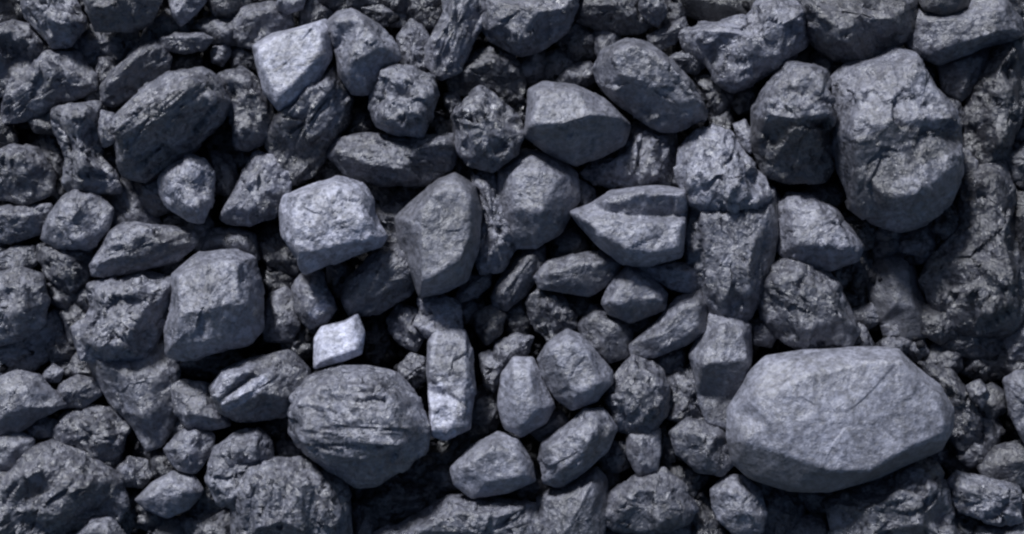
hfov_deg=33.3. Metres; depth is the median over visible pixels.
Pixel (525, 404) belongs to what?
coal lump
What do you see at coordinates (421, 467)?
coal lump
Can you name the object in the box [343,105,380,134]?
coal lump
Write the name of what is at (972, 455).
coal lump
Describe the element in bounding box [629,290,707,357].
coal lump
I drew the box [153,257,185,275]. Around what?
coal lump
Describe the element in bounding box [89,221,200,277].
coal lump
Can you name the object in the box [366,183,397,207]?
coal lump
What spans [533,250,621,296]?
coal lump
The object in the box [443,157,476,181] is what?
coal lump
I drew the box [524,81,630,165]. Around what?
coal lump
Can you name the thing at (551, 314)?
coal lump
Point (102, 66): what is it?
coal lump
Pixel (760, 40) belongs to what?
coal lump
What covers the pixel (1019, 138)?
coal lump
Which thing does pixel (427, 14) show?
coal lump
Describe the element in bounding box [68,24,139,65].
coal lump
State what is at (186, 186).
coal lump
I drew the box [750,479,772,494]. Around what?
coal lump
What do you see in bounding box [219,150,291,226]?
coal lump
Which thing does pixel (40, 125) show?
coal lump
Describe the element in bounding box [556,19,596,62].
coal lump
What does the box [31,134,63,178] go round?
coal lump
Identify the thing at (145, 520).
coal lump
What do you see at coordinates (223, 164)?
coal lump
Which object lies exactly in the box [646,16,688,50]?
coal lump
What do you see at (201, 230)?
coal lump
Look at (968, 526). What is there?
coal lump
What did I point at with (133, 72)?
coal lump
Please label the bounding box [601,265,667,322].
coal lump
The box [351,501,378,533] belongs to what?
coal lump
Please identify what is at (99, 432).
coal lump
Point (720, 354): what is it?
coal lump
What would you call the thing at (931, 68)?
coal lump
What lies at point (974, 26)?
coal lump
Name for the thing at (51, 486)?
coal lump
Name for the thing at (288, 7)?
coal lump
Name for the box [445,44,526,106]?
coal lump
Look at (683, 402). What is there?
coal lump
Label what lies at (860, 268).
coal lump
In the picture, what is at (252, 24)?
coal lump
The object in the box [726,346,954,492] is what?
rock
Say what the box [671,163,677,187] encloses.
coal lump
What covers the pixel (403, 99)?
coal lump
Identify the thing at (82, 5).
coal lump
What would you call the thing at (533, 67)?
coal lump
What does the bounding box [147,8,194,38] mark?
coal lump
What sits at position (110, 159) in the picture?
coal lump
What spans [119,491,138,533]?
coal lump
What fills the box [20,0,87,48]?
coal lump
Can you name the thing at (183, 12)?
coal lump
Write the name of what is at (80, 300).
coal lump
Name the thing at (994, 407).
coal lump
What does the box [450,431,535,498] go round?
coal lump
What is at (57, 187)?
coal lump
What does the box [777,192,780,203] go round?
coal lump
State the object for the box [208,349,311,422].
coal lump
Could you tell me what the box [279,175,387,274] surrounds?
coal lump
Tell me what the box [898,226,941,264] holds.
coal lump
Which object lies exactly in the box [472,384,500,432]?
coal lump
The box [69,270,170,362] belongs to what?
coal lump
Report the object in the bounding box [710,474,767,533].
coal lump
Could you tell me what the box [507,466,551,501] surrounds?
coal lump
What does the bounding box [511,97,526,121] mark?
coal lump
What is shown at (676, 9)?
coal lump
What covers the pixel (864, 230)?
coal lump
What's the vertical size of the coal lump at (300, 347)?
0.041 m
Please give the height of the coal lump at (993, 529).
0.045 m
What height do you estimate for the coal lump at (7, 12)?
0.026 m
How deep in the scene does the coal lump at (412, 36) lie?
1.46 m
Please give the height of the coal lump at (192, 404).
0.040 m
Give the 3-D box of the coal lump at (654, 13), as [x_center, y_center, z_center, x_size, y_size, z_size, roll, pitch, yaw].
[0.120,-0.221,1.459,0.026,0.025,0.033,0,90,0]
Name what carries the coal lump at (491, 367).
on the coal crumbs
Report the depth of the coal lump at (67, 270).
1.46 m
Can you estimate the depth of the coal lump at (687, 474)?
1.48 m
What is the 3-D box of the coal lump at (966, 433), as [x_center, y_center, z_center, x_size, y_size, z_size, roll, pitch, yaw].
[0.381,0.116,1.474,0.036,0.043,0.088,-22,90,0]
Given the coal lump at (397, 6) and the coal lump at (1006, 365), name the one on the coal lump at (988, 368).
the coal lump at (1006, 365)
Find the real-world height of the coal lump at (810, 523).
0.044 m
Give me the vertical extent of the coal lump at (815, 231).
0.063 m
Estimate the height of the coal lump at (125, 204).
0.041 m
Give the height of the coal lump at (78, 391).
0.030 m
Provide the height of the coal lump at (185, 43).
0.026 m
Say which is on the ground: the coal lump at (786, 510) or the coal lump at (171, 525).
the coal lump at (171, 525)
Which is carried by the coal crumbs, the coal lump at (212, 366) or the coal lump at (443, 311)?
the coal lump at (443, 311)
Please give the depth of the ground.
1.51 m
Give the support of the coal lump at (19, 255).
on the ground
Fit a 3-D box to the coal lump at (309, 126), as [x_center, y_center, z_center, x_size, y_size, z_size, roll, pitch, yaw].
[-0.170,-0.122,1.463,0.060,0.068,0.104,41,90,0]
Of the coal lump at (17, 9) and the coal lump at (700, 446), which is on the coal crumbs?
the coal lump at (700, 446)
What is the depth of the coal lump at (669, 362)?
1.47 m
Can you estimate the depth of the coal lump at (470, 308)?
1.48 m
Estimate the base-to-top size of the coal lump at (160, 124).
0.092 m
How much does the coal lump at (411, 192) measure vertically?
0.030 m
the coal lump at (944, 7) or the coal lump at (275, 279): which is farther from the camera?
the coal lump at (275, 279)
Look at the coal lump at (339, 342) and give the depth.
1.44 m
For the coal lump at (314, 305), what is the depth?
1.45 m
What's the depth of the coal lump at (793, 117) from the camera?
1.42 m
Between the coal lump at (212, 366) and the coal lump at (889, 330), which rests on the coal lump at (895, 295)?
the coal lump at (889, 330)
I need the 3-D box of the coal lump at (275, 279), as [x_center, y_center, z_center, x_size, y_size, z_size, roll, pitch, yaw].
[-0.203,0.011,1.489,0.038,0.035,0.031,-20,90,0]
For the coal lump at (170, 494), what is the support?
on the coal crumbs
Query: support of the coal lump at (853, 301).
on the ground
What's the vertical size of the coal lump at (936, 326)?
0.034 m
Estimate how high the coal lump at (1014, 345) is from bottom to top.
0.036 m
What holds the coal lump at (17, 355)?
on the ground
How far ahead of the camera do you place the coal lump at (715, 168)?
1.43 m
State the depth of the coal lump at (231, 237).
1.46 m
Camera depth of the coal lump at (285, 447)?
1.46 m
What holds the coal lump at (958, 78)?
on the ground
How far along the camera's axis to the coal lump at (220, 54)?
1.47 m
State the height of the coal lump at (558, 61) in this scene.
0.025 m
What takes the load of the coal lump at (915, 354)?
on the coal crumbs
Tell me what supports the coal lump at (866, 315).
on the coal crumbs
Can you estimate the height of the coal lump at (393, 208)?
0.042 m
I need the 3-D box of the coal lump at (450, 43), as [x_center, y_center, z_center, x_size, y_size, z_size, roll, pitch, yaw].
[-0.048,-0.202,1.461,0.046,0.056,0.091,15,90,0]
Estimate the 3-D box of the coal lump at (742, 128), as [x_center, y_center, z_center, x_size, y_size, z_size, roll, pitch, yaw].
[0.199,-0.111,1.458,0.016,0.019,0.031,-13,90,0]
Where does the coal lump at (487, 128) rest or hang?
on the coal crumbs
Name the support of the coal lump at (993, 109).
on the ground
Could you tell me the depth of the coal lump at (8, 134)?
1.47 m
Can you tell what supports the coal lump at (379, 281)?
on the coal crumbs
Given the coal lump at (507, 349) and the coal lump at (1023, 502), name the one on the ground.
the coal lump at (1023, 502)
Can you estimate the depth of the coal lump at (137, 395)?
1.45 m
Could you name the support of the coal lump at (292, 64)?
on the coal crumbs
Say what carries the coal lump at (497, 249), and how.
on the coal crumbs
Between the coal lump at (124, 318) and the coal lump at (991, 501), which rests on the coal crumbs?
the coal lump at (991, 501)
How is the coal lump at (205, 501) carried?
on the ground
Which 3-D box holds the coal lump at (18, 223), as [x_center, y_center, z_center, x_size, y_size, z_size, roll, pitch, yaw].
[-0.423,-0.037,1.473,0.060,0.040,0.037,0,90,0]
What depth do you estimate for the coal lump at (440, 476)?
1.47 m
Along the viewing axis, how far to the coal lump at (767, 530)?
1.47 m
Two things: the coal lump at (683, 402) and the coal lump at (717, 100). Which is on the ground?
the coal lump at (717, 100)
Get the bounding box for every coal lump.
[0,0,18,22]
[0,19,47,97]
[0,48,98,124]
[0,115,18,147]
[0,143,56,205]
[0,202,52,244]
[0,243,11,251]
[0,244,38,270]
[0,266,50,345]
[0,307,64,374]
[0,369,67,434]
[0,432,34,471]
[0,439,130,533]
[8,0,27,22]
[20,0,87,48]
[23,417,54,439]
[27,111,53,135]
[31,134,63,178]
[36,243,95,293]
[40,189,113,250]
[42,363,64,383]
[46,282,75,308]
[46,330,76,363]
[50,100,122,193]
[51,177,66,203]
[51,404,130,461]
[56,353,92,378]
[57,374,102,408]
[59,303,86,346]
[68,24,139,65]
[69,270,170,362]
[73,277,100,310]
[74,337,180,451]
[75,517,125,533]
[79,0,86,13]
[83,0,162,32]
[84,89,117,111]
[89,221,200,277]
[91,55,117,85]
[98,110,115,147]
[99,40,172,107]
[99,172,162,227]
[104,455,122,469]
[105,146,118,171]
[109,66,231,182]
[116,456,153,488]
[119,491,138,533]
[131,436,169,462]
[133,503,162,530]
[134,177,170,217]
[135,470,203,517]
[139,27,157,43]
[145,515,183,533]
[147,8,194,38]
[149,448,176,478]
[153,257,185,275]
[157,153,215,223]
[158,32,213,54]
[162,212,188,227]
[163,249,264,360]
[163,428,214,473]
[168,0,206,26]
[169,418,184,438]
[170,52,202,70]
[171,379,230,430]
[179,349,244,378]
[179,503,230,533]
[187,215,214,252]
[190,15,235,46]
[195,481,221,512]
[200,226,259,260]
[204,426,273,508]
[207,0,252,18]
[208,149,238,197]
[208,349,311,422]
[210,43,232,66]
[217,66,275,151]
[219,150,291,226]
[228,46,258,78]
[229,456,352,533]
[230,0,294,49]
[252,19,332,110]
[255,224,300,276]
[259,266,296,295]
[262,286,300,342]
[264,64,353,185]
[273,439,303,456]
[276,0,305,14]
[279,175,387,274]
[279,322,322,361]
[285,363,430,487]
[291,270,336,329]
[298,0,333,25]
[313,314,364,368]
[314,158,344,181]
[318,0,379,11]
[326,8,401,95]
[326,132,458,186]
[326,261,352,297]
[340,243,414,316]
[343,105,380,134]
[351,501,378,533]
[359,472,463,529]
[360,4,407,27]
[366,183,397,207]
[368,63,439,139]
[375,189,412,245]
[378,0,405,13]
[379,493,543,533]
[385,303,424,351]
[394,172,481,297]
[396,18,429,71]
[397,352,426,388]
[398,185,428,198]
[401,454,436,481]
[405,0,441,33]
[413,293,463,338]
[424,0,482,80]
[426,327,476,440]
[427,423,489,465]
[428,111,452,133]
[428,464,459,493]
[443,90,461,114]
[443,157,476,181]
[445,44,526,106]
[450,85,524,172]
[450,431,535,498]
[453,272,491,302]
[460,299,485,323]
[470,170,516,274]
[472,304,506,345]
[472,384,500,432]
[478,349,503,392]
[480,0,578,56]
[490,245,545,310]
[493,332,533,367]
[496,148,579,248]
[497,356,554,436]
[504,299,528,317]
[505,311,532,335]
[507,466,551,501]
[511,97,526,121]
[517,49,546,86]
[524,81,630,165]
[525,287,577,342]
[530,409,569,441]
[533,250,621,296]
[536,466,607,533]
[537,328,612,409]
[537,406,617,487]
[544,48,573,81]
[545,219,590,258]
[555,60,595,87]
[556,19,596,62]
[570,185,687,266]
[575,0,652,35]
[577,178,596,207]
[577,303,633,363]
[578,121,678,189]
[592,37,707,132]
[593,30,621,55]
[598,440,630,474]
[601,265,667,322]
[603,353,670,433]
[605,466,698,533]
[605,529,625,533]
[625,427,660,476]
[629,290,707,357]
[637,261,698,293]
[638,0,667,27]
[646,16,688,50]
[649,347,685,375]
[658,0,686,28]
[660,422,676,467]
[665,524,692,533]
[666,364,703,422]
[667,464,710,496]
[668,417,733,476]
[669,50,705,74]
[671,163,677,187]
[673,123,772,213]
[678,0,809,92]
[679,0,755,21]
[684,186,778,320]
[688,313,752,429]
[690,487,721,533]
[692,71,735,121]
[709,108,733,130]
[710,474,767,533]
[731,83,759,114]
[733,119,751,153]
[749,317,776,347]
[750,60,836,184]
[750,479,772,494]
[758,257,860,349]
[761,525,775,533]
[763,487,806,533]
[777,191,864,270]
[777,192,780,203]
[786,513,829,533]
[794,44,814,62]
[797,0,919,62]
[807,49,841,75]
[824,458,960,533]
[829,46,964,232]
[832,265,851,287]
[843,290,869,307]
[844,215,875,251]
[844,250,873,295]
[851,302,879,329]
[853,322,874,346]
[867,254,925,340]
[871,227,903,260]
[879,323,899,336]
[881,335,912,355]
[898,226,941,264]
[904,0,1023,65]
[907,339,929,362]
[917,160,1023,338]
[917,361,982,453]
[918,0,968,15]
[920,302,958,344]
[920,342,962,373]
[924,62,938,82]
[926,445,948,464]
[927,203,959,240]
[936,47,990,101]
[940,89,963,128]
[940,334,1004,358]
[942,450,979,474]
[947,470,1023,526]
[954,508,980,533]
[956,438,988,468]
[958,148,978,189]
[959,356,1006,382]
[962,36,1023,163]
[966,379,989,407]
[974,522,1023,533]
[975,382,1007,419]
[977,439,1023,489]
[982,417,1002,450]
[998,349,1023,374]
[1002,369,1023,441]
[1004,322,1023,361]
[1007,142,1023,182]
[1008,0,1022,15]
[1013,183,1023,250]
[1014,120,1023,143]
[1017,0,1023,20]
[1022,490,1023,518]
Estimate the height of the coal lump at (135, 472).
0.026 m
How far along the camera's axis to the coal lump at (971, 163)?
1.47 m
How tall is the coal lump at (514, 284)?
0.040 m
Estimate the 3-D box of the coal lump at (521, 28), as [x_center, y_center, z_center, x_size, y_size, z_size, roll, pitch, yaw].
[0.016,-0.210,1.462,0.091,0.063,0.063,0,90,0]
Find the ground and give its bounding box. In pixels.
[0,0,1015,533]
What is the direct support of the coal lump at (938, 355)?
on the coal crumbs
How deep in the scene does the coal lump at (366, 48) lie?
1.43 m
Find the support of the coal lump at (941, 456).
on the ground
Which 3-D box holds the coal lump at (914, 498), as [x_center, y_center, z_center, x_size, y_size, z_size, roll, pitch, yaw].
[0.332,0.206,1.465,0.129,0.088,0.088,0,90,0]
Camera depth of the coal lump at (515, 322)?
1.48 m
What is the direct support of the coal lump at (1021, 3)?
on the coal crumbs
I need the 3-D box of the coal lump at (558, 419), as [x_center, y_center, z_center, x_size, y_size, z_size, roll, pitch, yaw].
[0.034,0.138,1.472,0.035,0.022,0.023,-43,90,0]
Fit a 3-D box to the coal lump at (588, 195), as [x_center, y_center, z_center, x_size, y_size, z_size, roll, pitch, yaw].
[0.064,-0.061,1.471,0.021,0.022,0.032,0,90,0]
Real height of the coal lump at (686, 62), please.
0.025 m
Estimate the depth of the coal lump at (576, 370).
1.43 m
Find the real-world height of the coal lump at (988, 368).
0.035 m
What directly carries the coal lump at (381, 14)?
on the coal crumbs
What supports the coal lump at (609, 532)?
on the coal crumbs
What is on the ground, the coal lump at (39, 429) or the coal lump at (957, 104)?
the coal lump at (957, 104)
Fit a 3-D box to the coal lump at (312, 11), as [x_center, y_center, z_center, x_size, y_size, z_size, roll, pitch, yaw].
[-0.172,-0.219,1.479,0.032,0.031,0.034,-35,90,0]
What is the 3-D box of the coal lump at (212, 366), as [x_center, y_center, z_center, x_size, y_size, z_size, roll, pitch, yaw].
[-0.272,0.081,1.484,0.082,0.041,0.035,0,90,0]
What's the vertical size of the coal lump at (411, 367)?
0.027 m
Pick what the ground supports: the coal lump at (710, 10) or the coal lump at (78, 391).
the coal lump at (710, 10)
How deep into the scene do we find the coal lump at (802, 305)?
1.44 m
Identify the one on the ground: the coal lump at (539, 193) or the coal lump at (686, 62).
the coal lump at (539, 193)
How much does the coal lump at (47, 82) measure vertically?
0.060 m
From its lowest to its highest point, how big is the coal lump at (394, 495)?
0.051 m
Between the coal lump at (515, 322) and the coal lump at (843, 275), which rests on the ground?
the coal lump at (843, 275)
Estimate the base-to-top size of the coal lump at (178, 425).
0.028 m
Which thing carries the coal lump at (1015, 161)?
on the coal crumbs
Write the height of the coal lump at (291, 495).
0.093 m
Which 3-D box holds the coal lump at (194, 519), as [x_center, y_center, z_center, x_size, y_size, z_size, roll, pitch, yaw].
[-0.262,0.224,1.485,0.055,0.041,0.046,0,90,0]
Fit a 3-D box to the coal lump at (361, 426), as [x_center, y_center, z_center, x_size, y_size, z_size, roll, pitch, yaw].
[-0.129,0.133,1.440,0.124,0.105,0.104,0,90,0]
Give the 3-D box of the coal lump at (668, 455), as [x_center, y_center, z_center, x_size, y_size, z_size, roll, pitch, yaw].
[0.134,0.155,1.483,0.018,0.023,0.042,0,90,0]
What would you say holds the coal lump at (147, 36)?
on the ground
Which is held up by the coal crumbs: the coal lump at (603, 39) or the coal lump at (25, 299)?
the coal lump at (603, 39)
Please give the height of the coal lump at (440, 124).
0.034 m
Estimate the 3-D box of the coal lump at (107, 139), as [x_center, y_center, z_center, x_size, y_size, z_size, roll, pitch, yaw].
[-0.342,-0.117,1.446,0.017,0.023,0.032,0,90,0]
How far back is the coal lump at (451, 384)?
1.43 m
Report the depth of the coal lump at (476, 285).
1.47 m
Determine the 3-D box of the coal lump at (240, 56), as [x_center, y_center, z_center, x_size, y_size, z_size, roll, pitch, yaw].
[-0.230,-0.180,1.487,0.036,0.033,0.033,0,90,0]
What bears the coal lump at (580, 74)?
on the ground
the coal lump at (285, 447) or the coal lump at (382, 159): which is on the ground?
the coal lump at (382, 159)
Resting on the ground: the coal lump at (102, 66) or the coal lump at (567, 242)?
the coal lump at (567, 242)
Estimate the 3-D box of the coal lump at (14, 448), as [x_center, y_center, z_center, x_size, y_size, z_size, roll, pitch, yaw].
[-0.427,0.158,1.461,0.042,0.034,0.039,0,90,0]
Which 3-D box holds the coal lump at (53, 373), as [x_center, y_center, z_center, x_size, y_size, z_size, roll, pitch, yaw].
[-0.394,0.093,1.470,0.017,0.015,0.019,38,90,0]
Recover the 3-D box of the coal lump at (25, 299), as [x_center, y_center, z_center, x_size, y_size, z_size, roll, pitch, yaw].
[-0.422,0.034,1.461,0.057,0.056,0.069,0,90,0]
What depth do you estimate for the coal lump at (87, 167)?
1.45 m
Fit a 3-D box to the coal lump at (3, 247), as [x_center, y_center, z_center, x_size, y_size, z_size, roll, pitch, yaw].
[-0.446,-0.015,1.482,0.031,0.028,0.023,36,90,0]
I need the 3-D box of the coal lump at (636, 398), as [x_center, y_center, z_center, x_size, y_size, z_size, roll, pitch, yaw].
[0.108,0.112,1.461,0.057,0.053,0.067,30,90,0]
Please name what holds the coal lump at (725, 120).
on the ground
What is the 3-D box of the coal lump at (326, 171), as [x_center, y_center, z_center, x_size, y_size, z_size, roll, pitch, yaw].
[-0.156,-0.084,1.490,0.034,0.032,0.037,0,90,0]
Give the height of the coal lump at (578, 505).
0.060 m
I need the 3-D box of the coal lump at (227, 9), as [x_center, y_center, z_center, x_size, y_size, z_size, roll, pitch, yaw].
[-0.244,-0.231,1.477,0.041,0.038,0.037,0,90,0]
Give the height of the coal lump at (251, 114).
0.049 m
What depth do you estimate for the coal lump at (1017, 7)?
1.47 m
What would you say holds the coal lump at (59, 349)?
on the coal crumbs
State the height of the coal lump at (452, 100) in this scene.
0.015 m
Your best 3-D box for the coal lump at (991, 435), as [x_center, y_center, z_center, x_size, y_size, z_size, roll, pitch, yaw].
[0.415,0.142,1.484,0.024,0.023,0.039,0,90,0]
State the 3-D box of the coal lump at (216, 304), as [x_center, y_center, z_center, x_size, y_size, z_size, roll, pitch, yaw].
[-0.252,0.032,1.447,0.086,0.095,0.095,0,90,0]
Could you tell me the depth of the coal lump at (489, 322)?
1.47 m
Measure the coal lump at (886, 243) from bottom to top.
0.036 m
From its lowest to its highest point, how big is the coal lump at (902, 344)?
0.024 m
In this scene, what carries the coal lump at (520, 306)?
on the coal crumbs
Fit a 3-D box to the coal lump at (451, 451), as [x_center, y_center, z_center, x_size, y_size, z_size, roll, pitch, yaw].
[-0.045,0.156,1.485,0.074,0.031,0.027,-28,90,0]
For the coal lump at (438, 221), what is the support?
on the coal crumbs
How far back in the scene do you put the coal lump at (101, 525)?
1.44 m
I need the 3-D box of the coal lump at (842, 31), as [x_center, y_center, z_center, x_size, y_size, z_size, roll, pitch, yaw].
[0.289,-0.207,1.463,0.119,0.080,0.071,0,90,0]
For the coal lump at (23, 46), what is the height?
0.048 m
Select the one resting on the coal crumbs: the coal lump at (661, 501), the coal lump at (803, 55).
the coal lump at (803, 55)
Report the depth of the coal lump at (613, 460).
1.46 m
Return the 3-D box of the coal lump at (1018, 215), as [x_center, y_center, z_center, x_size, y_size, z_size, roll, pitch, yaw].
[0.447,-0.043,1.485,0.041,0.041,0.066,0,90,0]
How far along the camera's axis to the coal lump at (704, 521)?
1.47 m
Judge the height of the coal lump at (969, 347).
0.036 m
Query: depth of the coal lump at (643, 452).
1.45 m
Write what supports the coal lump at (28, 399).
on the coal crumbs
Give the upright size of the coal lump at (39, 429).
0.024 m
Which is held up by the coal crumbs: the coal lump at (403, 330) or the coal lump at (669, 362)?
the coal lump at (403, 330)
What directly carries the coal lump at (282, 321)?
on the ground
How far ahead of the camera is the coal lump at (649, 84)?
1.43 m
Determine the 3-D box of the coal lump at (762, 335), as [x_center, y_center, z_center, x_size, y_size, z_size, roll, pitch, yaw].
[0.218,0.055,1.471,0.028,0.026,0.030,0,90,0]
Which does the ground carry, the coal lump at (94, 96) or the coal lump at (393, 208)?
the coal lump at (94, 96)
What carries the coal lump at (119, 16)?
on the coal crumbs
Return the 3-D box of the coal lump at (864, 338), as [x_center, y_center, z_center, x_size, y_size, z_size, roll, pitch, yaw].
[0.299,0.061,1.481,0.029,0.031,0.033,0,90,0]
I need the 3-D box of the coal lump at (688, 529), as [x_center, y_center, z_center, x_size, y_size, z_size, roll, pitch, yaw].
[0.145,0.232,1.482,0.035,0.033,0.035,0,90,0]
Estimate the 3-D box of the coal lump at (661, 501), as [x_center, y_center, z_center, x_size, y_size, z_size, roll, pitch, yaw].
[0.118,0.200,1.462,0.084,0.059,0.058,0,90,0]
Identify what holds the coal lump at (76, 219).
on the ground
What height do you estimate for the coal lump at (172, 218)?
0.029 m
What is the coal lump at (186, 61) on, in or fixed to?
on the coal crumbs
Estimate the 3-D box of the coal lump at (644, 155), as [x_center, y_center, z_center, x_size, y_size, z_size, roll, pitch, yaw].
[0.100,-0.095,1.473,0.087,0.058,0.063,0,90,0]
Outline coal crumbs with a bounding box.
[0,0,1023,533]
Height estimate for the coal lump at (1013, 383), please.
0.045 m
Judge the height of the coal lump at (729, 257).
0.089 m
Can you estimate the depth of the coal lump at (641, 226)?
1.42 m
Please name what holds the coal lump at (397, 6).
on the ground
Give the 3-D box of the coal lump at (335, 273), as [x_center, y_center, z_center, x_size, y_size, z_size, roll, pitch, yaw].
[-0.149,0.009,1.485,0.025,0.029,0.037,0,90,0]
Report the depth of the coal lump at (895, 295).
1.47 m
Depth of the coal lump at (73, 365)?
1.47 m
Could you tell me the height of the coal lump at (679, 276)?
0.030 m
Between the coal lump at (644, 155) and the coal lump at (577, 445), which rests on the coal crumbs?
the coal lump at (577, 445)
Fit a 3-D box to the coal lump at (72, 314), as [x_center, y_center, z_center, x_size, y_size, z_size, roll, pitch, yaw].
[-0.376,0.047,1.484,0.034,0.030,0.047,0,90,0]
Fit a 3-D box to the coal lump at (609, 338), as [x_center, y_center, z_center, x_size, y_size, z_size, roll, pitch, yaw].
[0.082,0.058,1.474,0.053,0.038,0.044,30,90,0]
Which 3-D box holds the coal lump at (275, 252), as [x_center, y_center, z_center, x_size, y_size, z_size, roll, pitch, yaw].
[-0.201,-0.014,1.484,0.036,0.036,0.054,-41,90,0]
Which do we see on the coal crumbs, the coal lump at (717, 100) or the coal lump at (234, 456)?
the coal lump at (234, 456)
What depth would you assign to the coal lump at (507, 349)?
1.46 m
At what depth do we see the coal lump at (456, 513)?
1.44 m
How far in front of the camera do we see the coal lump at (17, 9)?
1.49 m
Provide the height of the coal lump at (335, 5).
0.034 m
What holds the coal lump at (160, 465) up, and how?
on the coal crumbs
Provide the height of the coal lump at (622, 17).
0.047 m
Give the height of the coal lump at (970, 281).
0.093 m
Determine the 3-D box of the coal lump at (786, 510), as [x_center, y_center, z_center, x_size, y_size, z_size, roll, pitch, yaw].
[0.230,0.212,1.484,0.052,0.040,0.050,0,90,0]
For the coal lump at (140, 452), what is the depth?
1.49 m
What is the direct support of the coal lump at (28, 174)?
on the ground
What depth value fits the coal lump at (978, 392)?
1.45 m
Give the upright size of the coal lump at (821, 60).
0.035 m
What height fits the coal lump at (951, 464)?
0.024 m
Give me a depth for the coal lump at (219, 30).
1.46 m
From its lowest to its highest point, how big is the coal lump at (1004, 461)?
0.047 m
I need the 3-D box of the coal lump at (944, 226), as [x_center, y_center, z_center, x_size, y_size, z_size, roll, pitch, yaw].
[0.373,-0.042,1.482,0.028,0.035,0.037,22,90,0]
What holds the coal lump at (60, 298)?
on the coal crumbs
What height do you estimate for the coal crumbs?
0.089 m
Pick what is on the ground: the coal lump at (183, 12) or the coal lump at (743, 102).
the coal lump at (743, 102)
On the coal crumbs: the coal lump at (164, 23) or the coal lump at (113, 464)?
the coal lump at (113, 464)
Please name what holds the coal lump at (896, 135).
on the ground
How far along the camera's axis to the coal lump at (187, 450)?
1.45 m
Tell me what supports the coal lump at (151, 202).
on the coal crumbs

